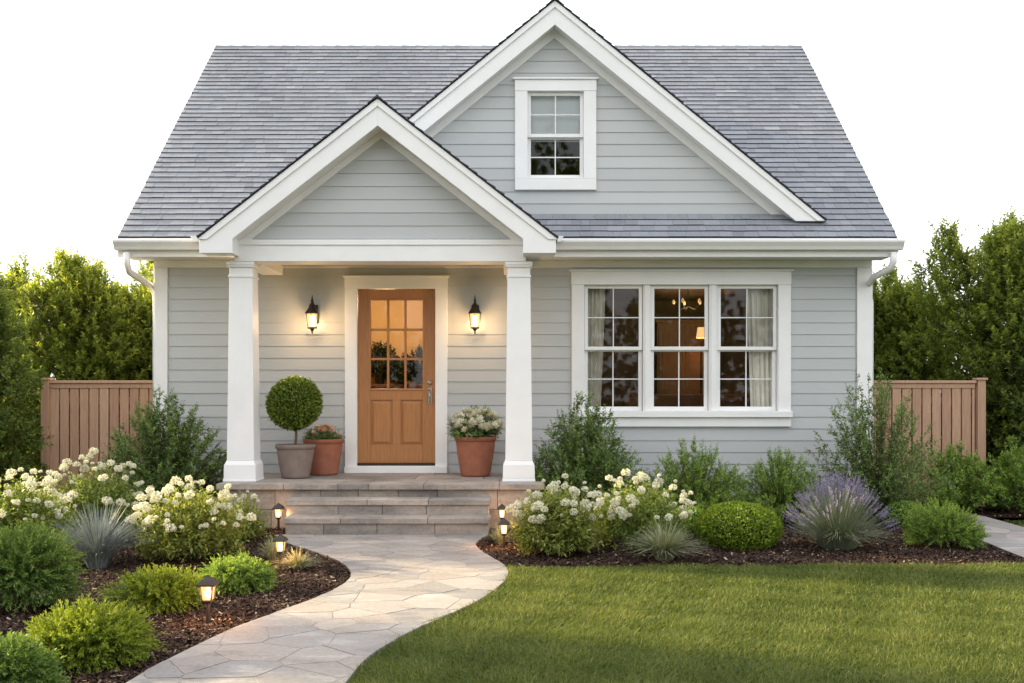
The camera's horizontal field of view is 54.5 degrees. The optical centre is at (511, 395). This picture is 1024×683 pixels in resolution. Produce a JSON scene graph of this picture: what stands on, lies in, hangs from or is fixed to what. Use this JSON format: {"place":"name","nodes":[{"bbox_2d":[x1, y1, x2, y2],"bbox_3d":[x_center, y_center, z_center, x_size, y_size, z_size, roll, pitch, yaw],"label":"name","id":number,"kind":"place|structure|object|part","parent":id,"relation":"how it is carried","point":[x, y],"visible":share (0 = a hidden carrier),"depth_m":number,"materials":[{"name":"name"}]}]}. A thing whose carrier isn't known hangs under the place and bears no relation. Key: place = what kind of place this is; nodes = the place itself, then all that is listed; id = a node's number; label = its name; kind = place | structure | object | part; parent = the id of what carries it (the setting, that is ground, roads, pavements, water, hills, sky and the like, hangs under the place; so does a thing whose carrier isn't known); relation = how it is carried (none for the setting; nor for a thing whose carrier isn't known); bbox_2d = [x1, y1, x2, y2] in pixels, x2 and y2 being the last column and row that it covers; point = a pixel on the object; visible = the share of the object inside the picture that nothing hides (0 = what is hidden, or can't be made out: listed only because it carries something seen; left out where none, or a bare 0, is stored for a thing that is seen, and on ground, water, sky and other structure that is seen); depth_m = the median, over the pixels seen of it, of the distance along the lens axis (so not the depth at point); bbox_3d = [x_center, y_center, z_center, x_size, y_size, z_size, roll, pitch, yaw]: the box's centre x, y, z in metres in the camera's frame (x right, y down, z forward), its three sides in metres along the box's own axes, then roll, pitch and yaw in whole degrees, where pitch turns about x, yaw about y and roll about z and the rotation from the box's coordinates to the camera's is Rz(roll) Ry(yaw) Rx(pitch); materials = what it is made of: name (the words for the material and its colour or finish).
{"place":"outdoors","nodes":[
{"label":"outdoors","id":0,"kind":"place"},
{"bbox_2d":[0,501,351,682],"bbox_3d":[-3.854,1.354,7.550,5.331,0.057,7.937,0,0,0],"label":"bark mulch","id":1,"kind":"object","parent":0,"point":[289,584],"visible":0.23,"depth_m":6.58,"materials":[{"name":"brown wood"}]},
{"bbox_2d":[0,262,56,502],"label":"hedge tree","id":2,"kind":"object","parent":1,"relation":"on","point":[10,334],"visible":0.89,"depth_m":12.13,"materials":[{"name":"green plant"}]},
{"bbox_2d":[0,630,70,682],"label":"juniper","id":3,"kind":"object","parent":1,"relation":"on","point":[23,659],"visible":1,"depth_m":4.46,"materials":[{"name":"green plant"}]},
{"bbox_2d":[0,467,85,548],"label":"hydrangea","id":4,"kind":"object","parent":1,"relation":"on","point":[11,509],"visible":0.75,"depth_m":8.36,"materials":[{"name":"white plant"}]},
{"bbox_2d":[0,519,95,616],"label":"juniper","id":5,"kind":"object","parent":1,"relation":"on","point":[31,561],"visible":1,"depth_m":6.29,"materials":[{"name":"green plant"}]},
{"bbox_2d":[12,593,167,677],"bbox_3d":[-2.181,1.228,5.095,0.785,0.418,0.736,0,0,0],"label":"juniper","id":6,"kind":"object","parent":1,"relation":"on","point":[79,634],"visible":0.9,"depth_m":4.99,"materials":[{"name":"green plant"}]},
{"bbox_2d":[34,447,155,543],"bbox_3d":[-3.829,0.929,9.142,1.104,0.921,0.903,0,0,0],"label":"hydrangea","id":7,"kind":"object","parent":1,"relation":"on","point":[92,495],"visible":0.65,"depth_m":9.08,"materials":[{"name":"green plant"}]},
{"bbox_2d":[40,378,152,500],"bbox_3d":[-5.045,0.574,12.410,1.660,1.601,0.136,0,0,0],"label":"fence","id":8,"kind":"object","parent":1,"relation":"on","point":[89,400],"visible":0.52,"depth_m":12.40,"materials":[{"name":"brown wood"}]},
{"bbox_2d":[48,497,160,570],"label":"ornamental grass","id":9,"kind":"object","parent":1,"relation":"on","point":[98,543],"depth_m":7.80,"materials":[{"name":"plant"}]},
{"bbox_2d":[96,578,131,606],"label":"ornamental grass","id":10,"kind":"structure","parent":1,"relation":"on","point":[120,594],"depth_m":6.29,"materials":[{"name":"green plant"}]},
{"bbox_2d":[92,562,205,615],"bbox_3d":[-2.285,1.248,6.379,0.700,0.361,0.641,0,0,0],"label":"juniper","id":11,"kind":"object","parent":1,"relation":"on","point":[166,587],"visible":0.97,"depth_m":6.26,"materials":[{"name":"green plant"}]},
{"bbox_2d":[88,386,226,514],"bbox_3d":[-3.797,0.625,10.948,1.804,1.510,1.585,0,0,0],"label":"leafy shrub","id":12,"kind":"object","parent":1,"relation":"on","point":[158,473],"visible":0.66,"depth_m":10.81,"materials":[{"name":"green plant"}]},
{"bbox_2d":[125,475,256,563],"bbox_3d":[-2.669,1.033,8.310,0.975,0.766,0.898,0,0,37],"label":"hydrangea","id":13,"kind":"object","parent":1,"relation":"on","point":[218,533],"visible":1,"depth_m":8.14,"materials":[{"name":"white plant"}]},
{"bbox_2d":[196,575,219,627],"bbox_3d":[-1.802,1.216,5.897,0.109,0.318,0.109,0,0,0],"label":"path light","id":14,"kind":"object","parent":1,"relation":"on","point":[207,584],"visible":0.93,"depth_m":5.87,"materials":[{"name":"brown metal"}]},
{"bbox_2d":[196,550,281,595],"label":"juniper","id":15,"kind":"object","parent":1,"relation":"on","point":[230,574],"visible":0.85,"depth_m":6.91,"materials":[{"name":"green plant"}]},
{"bbox_2d":[212,490,275,540],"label":"hydrangea","id":16,"kind":"object","parent":1,"relation":"on","point":[253,528],"visible":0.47,"depth_m":9.37,"materials":[{"name":"green plant"}]},
{"bbox_2d":[252,533,293,561],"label":"ornamental grass","id":17,"kind":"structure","parent":1,"relation":"on","point":[270,553],"depth_m":8.21,"materials":[{"name":"plant"}]},
{"bbox_2d":[272,503,284,532],"bbox_3d":[-2.335,1.221,9.950,0.106,0.308,0.106,0,0,0],"label":"path light","id":18,"kind":"object","parent":1,"relation":"on","point":[278,508],"visible":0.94,"depth_m":9.92,"materials":[{"name":"brown metal"}]},
{"bbox_2d":[273,533,287,570],"bbox_3d":[-1.819,1.227,7.818,0.101,0.296,0.101,0,0,0],"label":"path light","id":19,"kind":"object","parent":1,"relation":"on","point":[280,540],"visible":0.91,"depth_m":7.79,"materials":[{"name":"brown metal"}]},
{"bbox_2d":[274,546,321,570],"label":"ornamental grass","id":20,"kind":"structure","parent":1,"relation":"on","point":[299,560],"depth_m":7.80,"materials":[{"name":"beige plant"}]},
{"bbox_2d":[126,534,507,682],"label":"garden path","id":21,"kind":"structure","parent":0,"point":[391,587],"depth_m":6.15,"materials":[{"name":"beige stone"}]},
{"bbox_2d":[0,0,1023,378],"label":"sky","id":22,"kind":"structure","parent":0,"point":[927,95],"materials":[{"name":"white"}]},
{"bbox_2d":[265,499,1023,569],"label":"mulch bed","id":23,"kind":"object","parent":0,"point":[1010,518],"visible":0.13,"depth_m":8.70,"materials":[{"name":"soil"}]},
{"bbox_2d":[482,524,510,545],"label":"ornamental grass","id":24,"kind":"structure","parent":23,"relation":"on","point":[497,536],"depth_m":9.09,"materials":[{"name":"beige plant"}]},
{"bbox_2d":[497,504,505,519],"bbox_3d":[-0.100,1.227,10.000,0.101,0.296,0.101,0,0,0],"label":"path light","id":25,"kind":"object","parent":23,"relation":"on","point":[501,509],"visible":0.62,"depth_m":9.97,"materials":[{"name":"brown metal"}]},
{"bbox_2d":[498,518,509,550],"bbox_3d":[-0.071,1.227,8.827,0.101,0.296,0.101,0,0,0],"label":"path light","id":26,"kind":"object","parent":23,"relation":"on","point":[503,523],"visible":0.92,"depth_m":8.80,"materials":[{"name":"brown metal"}]},
{"bbox_2d":[505,473,610,557],"bbox_3d":[0.385,1.031,8.570,0.875,0.717,0.780,0,0,-27],"label":"hydrangea","id":27,"kind":"object","parent":23,"relation":"on","point":[538,528],"visible":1,"depth_m":8.41,"materials":[{"name":"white plant"}]},
{"bbox_2d":[532,389,652,516],"bbox_3d":[0.779,0.648,10.773,1.531,1.463,1.316,0,0,0],"label":"leafy shrub","id":28,"kind":"object","parent":23,"relation":"on","point":[579,467],"visible":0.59,"depth_m":10.60,"materials":[{"name":"green plant"}]},
{"bbox_2d":[589,468,695,549],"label":"hydrangea","id":29,"kind":"object","parent":23,"relation":"on","point":[616,512],"visible":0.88,"depth_m":8.79,"materials":[{"name":"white plant"}]},
{"bbox_2d":[623,515,714,561],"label":"ornamental grass","id":30,"kind":"object","parent":23,"relation":"on","point":[666,546],"depth_m":8.19,"materials":[{"name":"green plant"}]},
{"bbox_2d":[633,433,764,513],"bbox_3d":[1.961,0.887,10.665,1.500,0.986,1.282,0,0,0],"label":"leafy shrub","id":31,"kind":"object","parent":23,"relation":"on","point":[704,496],"visible":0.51,"depth_m":10.53,"materials":[{"name":"green plant"}]},
{"bbox_2d":[692,500,784,550],"bbox_3d":[2.055,1.171,9.060,0.830,0.444,0.848,0,0,0],"label":"boxwood mound","id":32,"kind":"object","parent":23,"relation":"on","point":[739,524],"visible":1,"depth_m":8.82,"materials":[{"name":"green plant"}]},
{"bbox_2d":[730,446,835,524],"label":"leafy shrub","id":33,"kind":"object","parent":23,"relation":"on","point":[777,488],"visible":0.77,"depth_m":10.48,"materials":[{"name":"green plant"}]},
{"bbox_2d":[782,471,900,550],"bbox_3d":[2.920,1.023,8.887,1.032,0.708,1.055,0,0,0],"label":"lavender","id":34,"kind":"object","parent":23,"relation":"on","point":[836,526],"visible":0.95,"depth_m":8.78,"materials":[{"name":"plant"}]},
{"bbox_2d":[798,367,963,522],"bbox_3d":[3.953,0.534,10.819,1.734,1.691,1.524,0,0,0],"label":"leafy shrub","id":35,"kind":"object","parent":23,"relation":"on","point":[887,484],"visible":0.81,"depth_m":10.65,"materials":[{"name":"green plant"}]},
{"bbox_2d":[881,500,924,527],"bbox_3d":[4.100,1.237,10.371,0.491,0.310,0.497,0,0,0],"label":"boxwood mound","id":36,"kind":"object","parent":23,"relation":"on","point":[900,508],"visible":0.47,"depth_m":10.26,"materials":[{"name":"green plant"}]},
{"bbox_2d":[874,378,987,505],"bbox_3d":[5.073,0.574,12.410,1.667,1.601,0.136,0,0,0],"label":"fence","id":37,"kind":"object","parent":23,"relation":"on","point":[961,400],"visible":0.45,"depth_m":12.40,"materials":[{"name":"brown wood"}]},
{"bbox_2d":[897,497,991,551],"bbox_3d":[3.911,1.161,9.011,0.730,0.519,0.778,0,0,-41],"label":"juniper","id":38,"kind":"object","parent":23,"relation":"on","point":[927,525],"visible":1,"depth_m":8.88,"materials":[{"name":"green plant"}]},
{"bbox_2d":[883,205,1023,486],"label":"hedge tree","id":39,"kind":"object","parent":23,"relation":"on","point":[979,305],"visible":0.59,"depth_m":13.18,"materials":[{"name":"green plant"}]},
{"bbox_2d":[907,439,1012,511],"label":"leafy shrub","id":40,"kind":"object","parent":23,"relation":"on","point":[958,496],"visible":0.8,"depth_m":11.54,"materials":[{"name":"green plant"}]},
{"bbox_2d":[960,434,1023,513],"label":"leafy shrub","id":41,"kind":"object","parent":23,"relation":"on","point":[1014,474],"visible":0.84,"depth_m":11.49,"materials":[{"name":"leaves"},{"name":"brown twig"}]},
{"bbox_2d":[971,299,1023,479],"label":"hedge tree","id":42,"kind":"object","parent":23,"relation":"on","point":[1018,366],"visible":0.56,"depth_m":12.58,"materials":[{"name":"green plant"}]},
{"bbox_2d":[345,560,1023,682],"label":"lawn grass","id":43,"kind":"structure","parent":0,"point":[931,632],"depth_m":5.77,"materials":[{"name":"green plant"}]},
{"bbox_2d":[934,510,1023,558],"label":"side path","id":44,"kind":"structure","parent":0,"point":[1007,537],"depth_m":9.60,"materials":[{"name":"grey stone"}]},
{"label":"ground","id":45,"kind":"structure","parent":0,"visible":0},
{"bbox_2d":[0,269,42,481],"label":"hedge tree","id":46,"kind":"object","parent":45,"relation":"on","point":[13,296],"visible":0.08,"depth_m":14.37,"materials":[{"name":"green plant"}]},
{"bbox_2d":[2,248,118,464],"bbox_3d":[-6.781,-0.412,15.178,2.867,3.678,2.120,0,0,0],"label":"hedge tree","id":47,"kind":"object","parent":45,"relation":"on","point":[20,272],"visible":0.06,"depth_m":14.88,"materials":[{"name":"green plant"}]},
{"bbox_2d":[0,246,152,493],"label":"hedge tree","id":48,"kind":"object","parent":45,"relation":"on","point":[83,292],"visible":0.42,"depth_m":13.50,"materials":[{"name":"green plant"}]},
{"bbox_2d":[91,263,153,469],"bbox_3d":[-5.180,-0.237,14.448,1.959,3.363,2.180,0,0,0],"label":"hedge tree","id":49,"kind":"object","parent":45,"relation":"on","point":[143,309],"visible":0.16,"depth_m":13.90,"materials":[{"name":"green plant"}]},
{"bbox_2d":[117,261,153,377],"bbox_3d":[-5.730,-0.456,15.712,2.640,3.822,2.780,0,0,0],"label":"hedge tree","id":50,"kind":"object","parent":45,"relation":"on","point":[144,273],"visible":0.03,"depth_m":15.19,"materials":[{"name":"green plant"}]},
{"bbox_2d":[112,0,904,534],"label":"house","id":51,"kind":"structure","parent":45,"relation":"on","point":[402,200],"depth_m":11.67,"materials":[{"name":"paint"}]},
{"bbox_2d":[265,375,323,478],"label":"topiary","id":52,"kind":"object","parent":51,"relation":"on","point":[294,403],"visible":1,"depth_m":10.76,"materials":[{"name":"green plant"}]},
{"bbox_2d":[305,295,318,333],"bbox_3d":[-2.320,-0.948,11.575,0.152,0.465,0.218,0,0,0],"label":"wall lantern","id":53,"kind":"object","parent":51,"relation":"attached to","point":[312,313],"depth_m":11.52,"materials":[{"name":"black metal"}]},
{"bbox_2d":[302,423,344,475],"bbox_3d":[-2.160,0.601,11.396,0.516,0.595,0.488,0,0,0],"label":"flower pot","id":54,"kind":"object","parent":51,"relation":"on","point":[327,455],"visible":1,"depth_m":11.25,"materials":[{"name":"ceramic"}]},
{"bbox_2d":[358,290,434,462],"bbox_3d":[-1.358,-0.233,11.703,0.909,2.043,0.114,0,0,0],"label":"door","id":55,"kind":"structure","parent":51,"relation":"in","point":[395,425],"depth_m":11.72,"materials":[{"name":"brown wood"}]},
{"bbox_2d":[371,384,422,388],"bbox_3d":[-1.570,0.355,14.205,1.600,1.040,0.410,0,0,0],"label":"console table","id":56,"kind":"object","parent":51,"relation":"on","point":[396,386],"visible":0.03,"depth_m":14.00,"materials":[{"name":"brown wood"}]},
{"bbox_2d":[371,340,400,383],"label":"potted plant","id":57,"kind":"object","parent":56,"relation":"on","point":[378,351],"visible":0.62,"depth_m":14.07,"materials":[{"name":"green plant"}]},
{"bbox_2d":[381,352,420,383],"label":"potted plant","id":58,"kind":"object","parent":56,"relation":"on","point":[398,375],"visible":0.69,"depth_m":14.01,"materials":[{"name":"green plant"}]},
{"bbox_2d":[403,344,422,383],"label":"potted plant","id":59,"kind":"object","parent":56,"relation":"on","point":[417,363],"visible":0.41,"depth_m":14.02,"materials":[{"name":"green plant"}]},
{"bbox_2d":[468,296,480,333],"bbox_3d":[-0.430,-0.948,11.575,0.152,0.465,0.218,0,0,0],"label":"wall lantern","id":60,"kind":"object","parent":51,"relation":"attached to","point":[474,313],"depth_m":11.52,"materials":[{"name":"black metal"}]},
{"bbox_2d":[446,405,503,476],"bbox_3d":[-0.420,0.494,11.174,0.694,0.810,0.649,0,0,-34],"label":"flower pot","id":61,"kind":"object","parent":51,"relation":"on","point":[475,452],"visible":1,"depth_m":11.02,"materials":[{"name":"ceramic"}]},
{"bbox_2d":[531,96,579,141],"bbox_3d":[0.508,-3.278,11.713,0.693,0.578,0.011,0,0,0],"label":"window blind","id":62,"kind":"object","parent":51,"relation":"attached to","point":[546,105],"depth_m":11.71,"materials":[{"name":"fabric"}]},
{"bbox_2d":[513,77,598,189],"bbox_3d":[0.508,-3.048,11.620,0.995,1.301,0.160,0,0,0],"label":"window","id":63,"kind":"structure","parent":51,"relation":"in","point":[525,87],"depth_m":11.56,"materials":[{"name":"paint"}]},
{"bbox_2d":[654,319,703,393],"bbox_3d":[2.648,-0.150,15.515,0.900,2.050,0.490,0,0,0],"label":"wardrobe","id":64,"kind":"object","parent":51,"relation":"in","point":[666,332],"visible":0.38,"depth_m":15.28,"materials":[{"name":"brown wood"}]},
{"bbox_3d":[2.443,-0.130,15.285,0.380,1.890,0.029,0,0,0],"label":"door","id":65,"kind":"part","parent":64,"relation":"part of","materials":[{"name":"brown wood"}]},
{"bbox_3d":[2.853,-0.130,15.285,0.380,1.890,0.029,0,0,0],"label":"door","id":66,"kind":"part","parent":64,"relation":"part of","materials":[{"name":"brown wood"}]},
{"bbox_2d":[569,269,793,426],"bbox_3d":[1.984,-0.561,11.728,2.629,1.840,0.225,0,0,0],"label":"window","id":67,"kind":"structure","parent":51,"relation":"in","point":[712,281],"depth_m":11.66,"materials":[{"name":"paint"}]},
{"bbox_2d":[623,394,749,406],"bbox_3d":[2.443,0.375,14.050,2.060,0.800,0.900,0,0,0],"label":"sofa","id":68,"kind":"object","parent":51,"relation":"on","point":[692,400],"visible":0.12,"depth_m":13.60,"materials":[{"name":"fabric"}]},
{"bbox_2d":[672,289,701,310],"bbox_3d":[2.471,-1.367,14.014,0.423,0.316,0.415,0,0,0],"label":"chandelier","id":69,"kind":"object","parent":51,"relation":"hanging from","point":[687,306],"visible":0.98,"depth_m":14.00,"materials":[{"name":"brown metal"}]},
{"bbox_2d":[696,327,703,393],"bbox_3d":[2.830,-0.077,14.900,0.260,1.904,0.260,0,0,0],"label":"floor lamp","id":70,"kind":"object","parent":51,"relation":"on","point":[700,332],"visible":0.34,"depth_m":14.89,"materials":[{"name":"metal"}]},
{"bbox_3d":[2.008,-1.384,11.855,2.395,0.024,0.024,0,0,0],"label":"curtain rod","id":71,"kind":"object","parent":51,"relation":"attached to","visible":0},
{"bbox_2d":[588,289,605,406],"bbox_3d":[0.983,-0.304,11.855,0.274,2.119,0.080,0,0,0],"label":"curtain","id":72,"kind":"object","parent":71,"relation":"hanging from","point":[596,302],"visible":0.53,"depth_m":11.86,"materials":[{"name":"fabric"}]},
{"bbox_2d":[747,289,772,406],"bbox_3d":[2.985,-0.304,11.855,0.369,2.119,0.079,0,0,0],"label":"curtain","id":73,"kind":"object","parent":71,"relation":"hanging from","point":[760,304],"visible":0.61,"depth_m":11.86,"materials":[{"name":"fabric"}]},
{"bbox_2d":[873,271,957,483],"bbox_3d":[5.823,-0.235,15.030,1.740,3.357,2.312,0,0,-31],"label":"hedge tree","id":74,"kind":"object","parent":45,"relation":"on","point":[903,314],"visible":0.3,"depth_m":14.67,"materials":[{"name":"green plant"}]},
{"bbox_2d":[873,261,987,439],"bbox_3d":[6.147,-0.381,15.590,2.602,3.623,2.535,0,0,0],"label":"hedge tree","id":75,"kind":"object","parent":45,"relation":"on","point":[884,280],"visible":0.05,"depth_m":15.11,"materials":[{"name":"green plant"}]},
{"label":"lawn","id":76,"kind":"structure","parent":0,"visible":0},
{"bbox_2d":[1000,519,1023,526],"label":"lawn grass","id":77,"kind":"structure","parent":76,"relation":"on","point":[1016,521],"depth_m":10.65,"materials":[{"name":"green plant"}]}
]}

